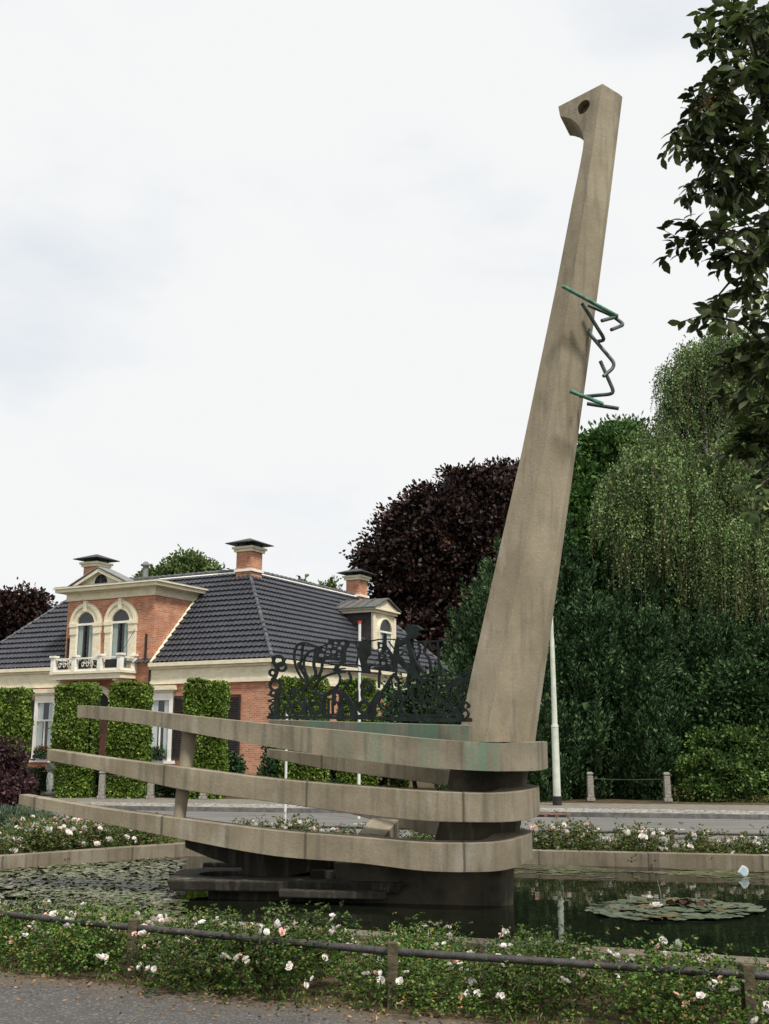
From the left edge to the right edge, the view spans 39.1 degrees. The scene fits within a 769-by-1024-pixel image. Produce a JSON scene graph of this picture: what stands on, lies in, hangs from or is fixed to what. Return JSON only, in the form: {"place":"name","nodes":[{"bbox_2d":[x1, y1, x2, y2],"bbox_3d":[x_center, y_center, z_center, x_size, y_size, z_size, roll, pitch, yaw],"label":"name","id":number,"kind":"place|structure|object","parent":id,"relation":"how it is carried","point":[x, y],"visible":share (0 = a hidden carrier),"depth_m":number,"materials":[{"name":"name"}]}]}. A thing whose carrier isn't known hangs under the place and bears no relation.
{"place":"outdoors","nodes":[
{"label":"outdoors","id":0,"kind":"place"},
{"bbox_2d":[0,972,487,1023],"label":"path","id":1,"kind":"structure","parent":0,"point":[47,1005],"depth_m":6.59,"materials":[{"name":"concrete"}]},
{"bbox_2d":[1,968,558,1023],"bbox_3d":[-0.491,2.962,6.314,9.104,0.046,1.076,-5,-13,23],"label":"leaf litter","id":2,"kind":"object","parent":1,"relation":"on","point":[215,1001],"visible":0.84,"depth_m":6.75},
{"bbox_2d":[0,856,768,957],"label":"water","id":3,"kind":"structure","parent":0,"point":[540,900],"depth_m":10.77,"materials":[{"name":"liquid"}]},
{"bbox_2d":[0,856,188,917],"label":"pondweed","id":4,"kind":"object","parent":3,"relation":"on","point":[139,881],"visible":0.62,"depth_m":12.67,"materials":[{"name":"green plant"}]},
{"bbox_2d":[19,84,623,905],"bbox_3d":[-0.453,-0.074,13.193,6.954,9.712,3.132,-6,-13,25],"label":"ship sculpture","id":5,"kind":"object","parent":3,"relation":"in","point":[477,850],"visible":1,"depth_m":11.70,"materials":[{"name":"concrete"}]},
{"bbox_2d":[599,909,624,917],"bbox_3d":[2.204,3.883,10.460,0.252,0.007,0.248,5,-5,1],"label":"lily pad","id":6,"kind":"object","parent":3,"relation":"on","point":[612,914],"visible":1,"depth_m":10.46,"materials":[{"name":"green plant"}]},
{"bbox_2d":[623,915,649,919],"bbox_3d":[2.399,3.856,10.289,0.255,0.007,0.260,6,-11,-30],"label":"lily pad","id":7,"kind":"object","parent":3,"relation":"on","point":[633,917],"visible":1,"depth_m":10.28,"materials":[{"name":"green plant"}]},
{"bbox_2d":[514,865,768,881],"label":"duckweed","id":8,"kind":"object","parent":3,"relation":"on","point":[565,869],"visible":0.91,"depth_m":14.03,"materials":[{"name":"green plant"}]},
{"bbox_2d":[665,898,713,905],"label":"dying lily leaf","id":9,"kind":"object","parent":3,"relation":"on","point":[686,901],"visible":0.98,"depth_m":11.04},
{"bbox_2d":[681,913,708,918],"bbox_3d":[2.954,3.848,10.310,0.266,0.008,0.271,-1,-9,7],"label":"lily pad","id":10,"kind":"object","parent":3,"relation":"on","point":[693,915],"visible":1,"depth_m":10.31,"materials":[{"name":"green plant"}]},
{"bbox_2d":[0,927,768,1023],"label":"rose bed soil","id":11,"kind":"structure","parent":0,"point":[376,1006],"depth_m":6.93,"materials":[{"name":"soil"}]},
{"bbox_2d":[0,902,61,969],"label":"rose bush","id":12,"kind":"object","parent":11,"relation":"on","point":[8,934],"visible":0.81,"depth_m":8.02,"materials":[{"name":"green plant"}]},
{"bbox_2d":[0,890,88,952],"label":"rose bush","id":13,"kind":"object","parent":11,"relation":"on","point":[35,907],"visible":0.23,"depth_m":8.84,"materials":[{"name":"green plant"}]},
{"bbox_2d":[0,897,181,979],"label":"rose bush","id":14,"kind":"object","parent":11,"relation":"on","point":[81,941],"visible":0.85,"depth_m":7.72,"materials":[{"name":"green plant"}]},
{"bbox_2d":[46,890,151,958],"bbox_3d":[-2.273,3.221,8.495,0.934,0.444,1.120,-1,-12,3],"label":"rose bush","id":15,"kind":"object","parent":11,"relation":"on","point":[136,913],"visible":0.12,"depth_m":8.58,"materials":[{"name":"green plant"}]},
{"bbox_2d":[139,904,252,966],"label":"rose bush","id":16,"kind":"object","parent":11,"relation":"on","point":[160,917],"visible":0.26,"depth_m":8.04,"materials":[{"name":"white plant"}]},
{"bbox_2d":[122,908,313,998],"bbox_3d":[-1.169,2.958,7.384,1.250,0.485,1.224,-1,-12,4],"label":"rose bush","id":17,"kind":"object","parent":11,"relation":"on","point":[191,965],"visible":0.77,"depth_m":7.18,"materials":[{"name":"green plant"}]},
{"bbox_2d":[182,899,365,1009],"bbox_3d":[-0.719,2.875,7.191,1.240,0.603,1.204,7,-14,-31],"label":"rose bush","id":18,"kind":"object","parent":11,"relation":"on","point":[278,928],"visible":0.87,"depth_m":7.00,"materials":[{"name":"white plant"}]},
{"bbox_2d":[253,933,345,977],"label":"rose bush","id":19,"kind":"object","parent":11,"relation":"on","point":[334,966],"visible":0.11,"depth_m":7.60,"materials":[{"name":"green plant"}]},
{"bbox_2d":[286,922,370,958],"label":"rose bush","id":20,"kind":"object","parent":11,"relation":"on","point":[339,938],"visible":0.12,"depth_m":8.26,"materials":[{"name":"green plant"}]},
{"bbox_2d":[0,957,669,1023],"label":"weeds","id":21,"kind":"object","parent":11,"relation":"on","point":[249,983],"visible":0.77,"depth_m":6.79,"materials":[{"name":"green plant"}]},
{"bbox_2d":[0,910,768,1023],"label":"pipe rail","id":22,"kind":"object","parent":11,"relation":"on","point":[393,952],"visible":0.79,"depth_m":6.64,"materials":[{"name":"metal"}]},
{"bbox_2d":[331,912,481,991],"bbox_3d":[0.163,2.988,7.388,1.020,0.441,1.223,7,-14,-28],"label":"rose bush","id":23,"kind":"object","parent":11,"relation":"on","point":[421,945],"visible":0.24,"depth_m":7.42,"materials":[{"name":"green plant"}]},
{"bbox_2d":[327,927,505,1018],"bbox_3d":[0.209,2.865,6.790,1.120,0.434,1.344,5,-13,-22],"label":"rose bush","id":24,"kind":"object","parent":11,"relation":"on","point":[431,994],"visible":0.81,"depth_m":6.69,"materials":[{"name":"green plant"}]},
{"bbox_2d":[356,912,484,970],"bbox_3d":[0.255,3.111,7.864,0.883,0.383,0.901,-5,-13,21],"label":"rose bush","id":25,"kind":"object","parent":11,"relation":"on","point":[420,928],"visible":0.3,"depth_m":7.87,"materials":[{"name":"green plant"}]},
{"bbox_2d":[446,930,629,1023],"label":"rose bush","id":26,"kind":"object","parent":11,"relation":"on","point":[525,980],"visible":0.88,"depth_m":6.52,"materials":[{"name":"green plant"}]},
{"bbox_2d":[473,924,606,1000],"bbox_3d":[1.053,2.962,7.251,0.964,0.445,0.993,2,-12,-8],"label":"rose bush","id":27,"kind":"object","parent":11,"relation":"on","point":[547,941],"visible":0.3,"depth_m":7.18,"materials":[{"name":"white plant"}]},
{"bbox_2d":[589,939,741,1022],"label":"rose bush","id":28,"kind":"object","parent":11,"relation":"on","point":[700,1003],"visible":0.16,"depth_m":6.61,"materials":[{"name":"green plant"}]},
{"bbox_2d":[567,927,768,1023],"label":"rose bush","id":29,"kind":"object","parent":11,"relation":"on","point":[710,991],"visible":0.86,"depth_m":6.14,"materials":[{"name":"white plant"}]},
{"bbox_2d":[685,955,768,1023],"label":"rose bush","id":30,"kind":"object","parent":11,"relation":"on","point":[764,1006],"visible":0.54,"depth_m":5.93,"materials":[{"name":"green plant"}]},
{"bbox_2d":[748,950,768,991],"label":"rose bush","id":31,"kind":"object","parent":11,"relation":"on","point":[755,960],"visible":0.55,"depth_m":7.08,"materials":[{"name":"green plant"}]},
{"bbox_2d":[0,0,768,606],"label":"sky","id":32,"kind":"structure","parent":0,"point":[269,269],"materials":[{"name":"white"}]},
{"bbox_2d":[31,809,768,845],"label":"road","id":33,"kind":"structure","parent":0,"point":[608,824],"depth_m":22.70,"materials":[{"name":"asphalt"}]},
{"bbox_2d":[0,734,43,809],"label":"berberis shrub","id":34,"kind":"object","parent":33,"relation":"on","point":[17,778],"visible":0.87,"depth_m":23.52,"materials":[{"name":"purple plant"}]},
{"bbox_2d":[42,764,55,797],"bbox_3d":[-7.960,6.506,25.710,0.260,1.026,0.260,0,-12,0],"label":"carved post","id":35,"kind":"object","parent":33,"relation":"on","point":[50,768],"visible":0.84,"depth_m":25.68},
{"bbox_2d":[357,621,361,818],"bbox_3d":[-0.559,4.565,23.974,0.088,4.304,0.088,0,-12,0],"label":"marker pole","id":36,"kind":"object","parent":33,"relation":"on","point":[359,689],"visible":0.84,"depth_m":24.13,"materials":[{"name":"metal"}]},
{"bbox_2d":[99,805,768,819],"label":"kerb stone strip","id":37,"kind":"object","parent":33,"relation":"on","point":[572,814],"visible":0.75,"depth_m":24.11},
{"bbox_2d":[537,813,569,816],"bbox_3d":[3.719,6.764,24.140,0.840,0.070,0.310,-3,-12,12],"label":"gully grate","id":38,"kind":"object","parent":33,"relation":"on","point":[551,815],"visible":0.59,"depth_m":24.01,"materials":[{"name":"metal"}]},
{"bbox_2d":[41,777,768,804],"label":"garden ground","id":39,"kind":"structure","parent":0,"point":[424,785],"depth_m":28.76,"materials":[{"name":"soil"}]},
{"bbox_2d":[0,686,34,766],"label":"clipped hedge","id":40,"kind":"object","parent":39,"relation":"on","point":[16,713],"visible":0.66,"depth_m":31.03,"materials":[{"name":"green plant"}]},
{"bbox_2d":[0,576,57,640],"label":"copper beech","id":41,"kind":"object","parent":39,"relation":"on","point":[18,611],"visible":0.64,"depth_m":76.52,"materials":[{"name":"purple plant"}]},
{"bbox_2d":[28,766,63,795],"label":"hedge","id":42,"kind":"object","parent":39,"relation":"on","point":[42,776],"visible":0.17,"depth_m":31.38,"materials":[{"name":"green plant"}]},
{"bbox_2d":[46,681,102,797],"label":"clipped hedge","id":43,"kind":"object","parent":39,"relation":"on","point":[72,731],"visible":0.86,"depth_m":30.55,"materials":[{"name":"green plant"}]},
{"bbox_2d":[104,679,154,798],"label":"clipped hedge","id":44,"kind":"object","parent":39,"relation":"on","point":[128,740],"visible":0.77,"depth_m":30.22,"materials":[{"name":"green plant"}]},
{"bbox_2d":[147,782,175,796],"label":"hedge","id":45,"kind":"object","parent":39,"relation":"on","point":[164,791],"visible":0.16,"depth_m":31.05,"materials":[{"name":"green plant"}]},
{"bbox_2d":[181,677,230,798],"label":"clipped hedge","id":46,"kind":"object","parent":39,"relation":"on","point":[211,699],"visible":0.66,"depth_m":30.07,"materials":[{"name":"green plant"}]},
{"bbox_2d":[0,538,454,774],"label":"brick villa","id":47,"kind":"object","parent":39,"relation":"on","point":[104,625],"visible":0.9,"depth_m":45.94,"materials":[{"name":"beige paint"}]},
{"bbox_2d":[32,744,49,757],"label":"window box","id":48,"kind":"object","parent":47,"relation":"on","point":[38,752],"visible":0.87,"depth_m":45.96,"materials":[{"name":"green metal"}]},
{"bbox_2d":[29,689,57,761],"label":"window frame","id":49,"kind":"structure","parent":47,"relation":"in","point":[44,698],"depth_m":46.55,"materials":[{"name":"white paint"}]},
{"bbox_2d":[68,601,102,668],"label":"window frame","id":50,"kind":"structure","parent":47,"relation":"in","point":[86,621],"depth_m":46.36,"materials":[{"name":"beige paint"}]},
{"bbox_2d":[103,598,137,667],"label":"window frame","id":51,"kind":"structure","parent":47,"relation":"in","point":[121,618],"depth_m":45.46,"materials":[{"name":"beige paint"}]},
{"bbox_2d":[151,746,165,759],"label":"window box","id":52,"kind":"object","parent":47,"relation":"on","point":[156,752],"visible":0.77,"depth_m":43.04,"materials":[{"name":"green metal"}]},
{"bbox_2d":[151,685,177,763],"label":"window frame","id":53,"kind":"structure","parent":47,"relation":"in","point":[163,696],"depth_m":43.52,"materials":[{"name":"white paint"}]},
{"bbox_2d":[377,618,392,652],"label":"window frame","id":54,"kind":"structure","parent":47,"relation":"in","point":[384,629],"depth_m":52.03,"materials":[{"name":"beige paint"}]},
{"bbox_2d":[227,751,248,773],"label":"round shrub","id":55,"kind":"object","parent":39,"relation":"on","point":[237,764],"visible":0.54,"depth_m":31.25,"materials":[{"name":"green plant"}]},
{"bbox_2d":[256,706,290,777],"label":"conical evergreen","id":56,"kind":"object","parent":39,"relation":"on","point":[270,767],"visible":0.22,"depth_m":30.27,"materials":[{"name":"green plant"}]},
{"bbox_2d":[274,675,331,781],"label":"clipped hedge","id":57,"kind":"object","parent":39,"relation":"on","point":[296,771],"visible":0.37,"depth_m":30.51,"materials":[{"name":"green plant"}]},
{"bbox_2d":[335,676,379,785],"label":"clipped hedge","id":58,"kind":"object","parent":39,"relation":"on","point":[348,777],"visible":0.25,"depth_m":33.48,"materials":[{"name":"green plant"}]},
{"bbox_2d":[323,661,455,788],"bbox_3d":[-0.082,7.089,35.452,7.693,4.295,3.778,-4,-12,16],"label":"laurel shrub","id":59,"kind":"object","parent":39,"relation":"on","point":[408,710],"visible":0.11,"depth_m":34.69,"materials":[{"name":"green plant"}]},
{"bbox_2d":[384,693,409,787],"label":"clipped hedge","id":60,"kind":"object","parent":39,"relation":"on","point":[401,783],"visible":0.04,"depth_m":37.39,"materials":[{"name":"green plant"}]},
{"bbox_2d":[339,455,573,664],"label":"copper beech","id":61,"kind":"object","parent":39,"relation":"on","point":[426,550],"visible":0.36,"depth_m":70.84,"materials":[{"name":"purple plant"}]},
{"bbox_2d":[423,533,571,801],"bbox_3d":[3.275,4.669,30.654,4.644,8.564,4.093,0,-12,0],"label":"yew tree","id":62,"kind":"object","parent":39,"relation":"on","point":[463,654],"visible":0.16,"depth_m":30.46,"materials":[{"name":"green plant"}]},
{"bbox_2d":[537,625,593,800],"bbox_3d":[4.261,5.639,30.357,3.037,5.160,2.805,-6,-13,26],"label":"yew tree","id":63,"kind":"object","parent":39,"relation":"on","point":[567,772],"visible":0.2,"depth_m":29.50,"materials":[{"name":"green plant"}]},
{"bbox_2d":[549,513,623,790],"bbox_3d":[5.438,4.348,33.986,4.459,10.274,3.691,-8,-14,33],"label":"yew tree","id":64,"kind":"object","parent":39,"relation":"on","point":[566,583],"visible":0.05,"depth_m":34.53,"materials":[{"name":"green plant"}]},
{"bbox_2d":[586,772,594,800],"bbox_3d":[5.459,7.284,28.714,0.212,0.750,0.212,0,-12,0],"label":"granite post","id":65,"kind":"object","parent":39,"relation":"on","point":[590,788],"visible":1,"depth_m":28.64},
{"bbox_2d":[553,559,660,799],"bbox_3d":[5.847,4.879,30.989,3.516,7.241,3.193,5,-13,-21],"label":"yew tree","id":66,"kind":"object","parent":39,"relation":"on","point":[596,648],"visible":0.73,"depth_m":30.19,"materials":[{"name":"green plant"}]},
{"bbox_2d":[560,411,680,611],"bbox_3d":[9.126,2.849,40.203,7.906,14.544,4.595,7,-14,-31],"label":"chestnut tree","id":67,"kind":"object","parent":39,"relation":"on","point":[597,451],"visible":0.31,"depth_m":39.88,"materials":[{"name":"green plant"}]},
{"bbox_2d":[592,593,693,800],"bbox_3d":[7.504,5.486,31.089,3.545,6.490,3.697,-10,-16,39],"label":"yew tree","id":68,"kind":"object","parent":39,"relation":"on","point":[649,669],"visible":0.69,"depth_m":30.16,"materials":[{"name":"green plant"}]},
{"bbox_2d":[602,525,685,791],"bbox_3d":[8.266,4.702,34.860,4.941,10.154,4.442,0,-12,0],"label":"yew tree","id":69,"kind":"object","parent":39,"relation":"on","point":[654,595],"visible":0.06,"depth_m":34.83,"materials":[{"name":"green plant"}]},
{"bbox_2d":[662,772,672,801],"bbox_3d":[7.421,7.221,28.420,0.212,0.750,0.212,0,-12,0],"label":"granite post","id":70,"kind":"object","parent":39,"relation":"on","point":[666,789],"visible":1,"depth_m":28.35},
{"bbox_2d":[582,322,768,642],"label":"weeping birch","id":71,"kind":"object","parent":39,"relation":"on","point":[685,494],"visible":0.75,"depth_m":35.06,"materials":[{"name":"green plant"}]},
{"bbox_2d":[619,422,767,643],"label":"dark broadleaf tree","id":72,"kind":"object","parent":39,"relation":"on","point":[672,596],"visible":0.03,"depth_m":43.87,"materials":[{"name":"green plant"}]},
{"bbox_2d":[659,592,745,707],"bbox_3d":[9.715,5.684,32.673,3.264,6.624,3.833,9,-15,-37],"label":"yew tree","id":73,"kind":"object","parent":39,"relation":"on","point":[713,645],"visible":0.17,"depth_m":32.62,"materials":[{"name":"green plant"}]},
{"bbox_2d":[669,713,768,801],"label":"bush","id":74,"kind":"object","parent":39,"relation":"on","point":[730,761],"visible":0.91,"depth_m":28.99,"materials":[{"name":"green plant"}]},
{"bbox_2d":[671,768,768,802],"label":"bramble","id":75,"kind":"object","parent":39,"relation":"on","point":[677,794],"visible":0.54,"depth_m":28.57,"materials":[{"name":"green plant"}]},
{"bbox_2d":[676,625,768,743],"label":"elder shrub","id":76,"kind":"object","parent":39,"relation":"on","point":[736,694],"visible":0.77,"depth_m":30.32,"materials":[{"name":"green plant"}]},
{"bbox_2d":[737,594,768,648],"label":"yew tree","id":77,"kind":"object","parent":39,"relation":"on","point":[755,609],"visible":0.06,"depth_m":33.68,"materials":[{"name":"green plant"}]},
{"bbox_2d":[55,797,768,810],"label":"pavement","id":78,"kind":"structure","parent":0,"point":[575,805],"depth_m":27.05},
{"bbox_2d":[97,771,106,798],"bbox_3d":[-7.775,7.511,29.790,0.212,0.750,0.212,0,-12,0],"label":"granite post","id":79,"kind":"object","parent":78,"relation":"on","point":[102,786],"visible":0.98,"depth_m":29.72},
{"bbox_2d":[146,783,154,798],"bbox_3d":[-6.408,7.491,29.692,0.212,0.750,0.212,0,-12,0],"label":"granite post","id":80,"kind":"object","parent":78,"relation":"on","point":[150,791],"visible":0.69,"depth_m":29.58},
{"bbox_2d":[550,619,561,805],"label":"street lamp column","id":81,"kind":"structure","parent":78,"relation":"on","point":[557,798],"depth_m":27.02,"materials":[{"name":"white metal"}]},
{"bbox_2d":[80,802,768,813],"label":"cobbled strip","id":82,"kind":"object","parent":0,"point":[541,809],"visible":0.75,"depth_m":25.13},
{"bbox_2d":[653,0,768,531],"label":"whitebeam tree","id":83,"kind":"object","parent":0,"point":[720,105],"visible":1,"depth_m":6.72,"materials":[{"name":"green plant"}]},
{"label":"far bed soil","id":84,"kind":"structure","parent":0,"visible":0},
{"bbox_2d":[231,814,270,825],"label":"rose bush","id":85,"kind":"object","parent":84,"relation":"on","point":[249,822],"visible":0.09,"depth_m":16.53,"materials":[{"name":"green plant"}]},
{"bbox_2d":[258,812,323,831],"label":"rose bush","id":86,"kind":"object","parent":84,"relation":"on","point":[298,824],"visible":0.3,"depth_m":16.36,"materials":[{"name":"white plant"}]},
{"bbox_2d":[307,823,362,833],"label":"rose bush","id":87,"kind":"object","parent":84,"relation":"on","point":[333,829],"visible":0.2,"depth_m":16.08,"materials":[{"name":"white plant"}]},
{"bbox_2d":[398,828,435,839],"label":"rose bush","id":88,"kind":"object","parent":84,"relation":"on","point":[424,837],"visible":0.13,"depth_m":15.76,"materials":[{"name":"green plant"}]},
{"bbox_2d":[248,823,768,851],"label":"pipe rail","id":89,"kind":"object","parent":84,"relation":"on","point":[671,836],"visible":0.2,"depth_m":15.47,"materials":[{"name":"metal"}]},
{"bbox_2d":[521,820,572,849],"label":"rose bush","id":90,"kind":"object","parent":84,"relation":"on","point":[537,838],"visible":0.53,"depth_m":15.35,"materials":[{"name":"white plant"}]},
{"bbox_2d":[541,810,616,851],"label":"rose bush","id":91,"kind":"object","parent":84,"relation":"on","point":[589,836],"visible":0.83,"depth_m":15.29,"materials":[{"name":"green plant"}]},
{"bbox_2d":[583,816,679,862],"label":"rose bush","id":92,"kind":"object","parent":84,"relation":"on","point":[643,836],"visible":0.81,"depth_m":15.02,"materials":[{"name":"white plant"}]},
{"bbox_2d":[663,822,734,857],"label":"rose bush","id":93,"kind":"object","parent":84,"relation":"on","point":[700,844],"visible":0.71,"depth_m":14.88,"materials":[{"name":"green plant"}]},
{"bbox_2d":[715,830,768,854],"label":"rose bush","id":94,"kind":"object","parent":84,"relation":"on","point":[751,843],"visible":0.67,"depth_m":14.75,"materials":[{"name":"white plant"}]},
{"label":"ground","id":95,"kind":"structure","parent":0,"visible":0},
{"bbox_2d":[129,544,229,577],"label":"broadleaf tree","id":96,"kind":"object","parent":95,"relation":"on","point":[191,560],"visible":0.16,"depth_m":91.83,"materials":[{"name":"green plant"}]},
{"bbox_2d":[296,574,343,589],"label":"broadleaf tree","id":97,"kind":"object","parent":95,"relation":"on","point":[330,583],"visible":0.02,"depth_m":95.54,"materials":[{"name":"green plant"}]},
{"bbox_2d":[0,842,768,981],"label":"pool coping","id":98,"kind":"object","parent":95,"relation":"on","point":[597,858],"depth_m":14.56,"materials":[{"name":"concrete"}]},
{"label":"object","id":99,"kind":"structure","parent":0,"visible":0},
{"bbox_2d":[0,826,36,854],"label":"rose bush","id":100,"kind":"object","parent":99,"relation":"on","point":[4,850],"visible":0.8,"depth_m":14.89,"materials":[{"name":"green plant"}]},
{"bbox_2d":[1,809,73,852],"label":"rose bush","id":101,"kind":"object","parent":99,"relation":"on","point":[39,820],"visible":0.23,"depth_m":15.81,"materials":[{"name":"green plant"}]},
{"bbox_2d":[0,803,77,835],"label":"lavender patch","id":102,"kind":"object","parent":99,"relation":"on","point":[5,811],"visible":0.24,"depth_m":18.46,"materials":[{"name":"green plant"}]},
{"bbox_2d":[0,813,96,859],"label":"rose bush","id":103,"kind":"object","parent":99,"relation":"on","point":[39,830],"visible":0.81,"depth_m":15.22,"materials":[{"name":"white plant"}]},
{"bbox_2d":[47,816,110,849],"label":"rose bush","id":104,"kind":"object","parent":99,"relation":"on","point":[73,818],"visible":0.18,"depth_m":16.23,"materials":[{"name":"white plant"}]},
{"bbox_2d":[61,816,141,849],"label":"rose bush","id":105,"kind":"object","parent":99,"relation":"on","point":[108,838],"visible":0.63,"depth_m":15.72,"materials":[{"name":"green plant"}]},
{"bbox_2d":[91,808,167,845],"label":"rose bush","id":106,"kind":"object","parent":99,"relation":"on","point":[125,832],"visible":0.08,"depth_m":16.67,"materials":[{"name":"green plant"}]},
{"bbox_2d":[115,810,184,845],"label":"rose bush","id":107,"kind":"object","parent":99,"relation":"on","point":[150,838],"visible":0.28,"depth_m":16.10,"materials":[{"name":"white plant"}]},
{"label":"verge","id":108,"kind":"structure","parent":0,"visible":0},
{"bbox_2d":[0,832,766,853],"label":"verge grass","id":109,"kind":"structure","parent":108,"relation":"on","point":[565,844],"depth_m":16.19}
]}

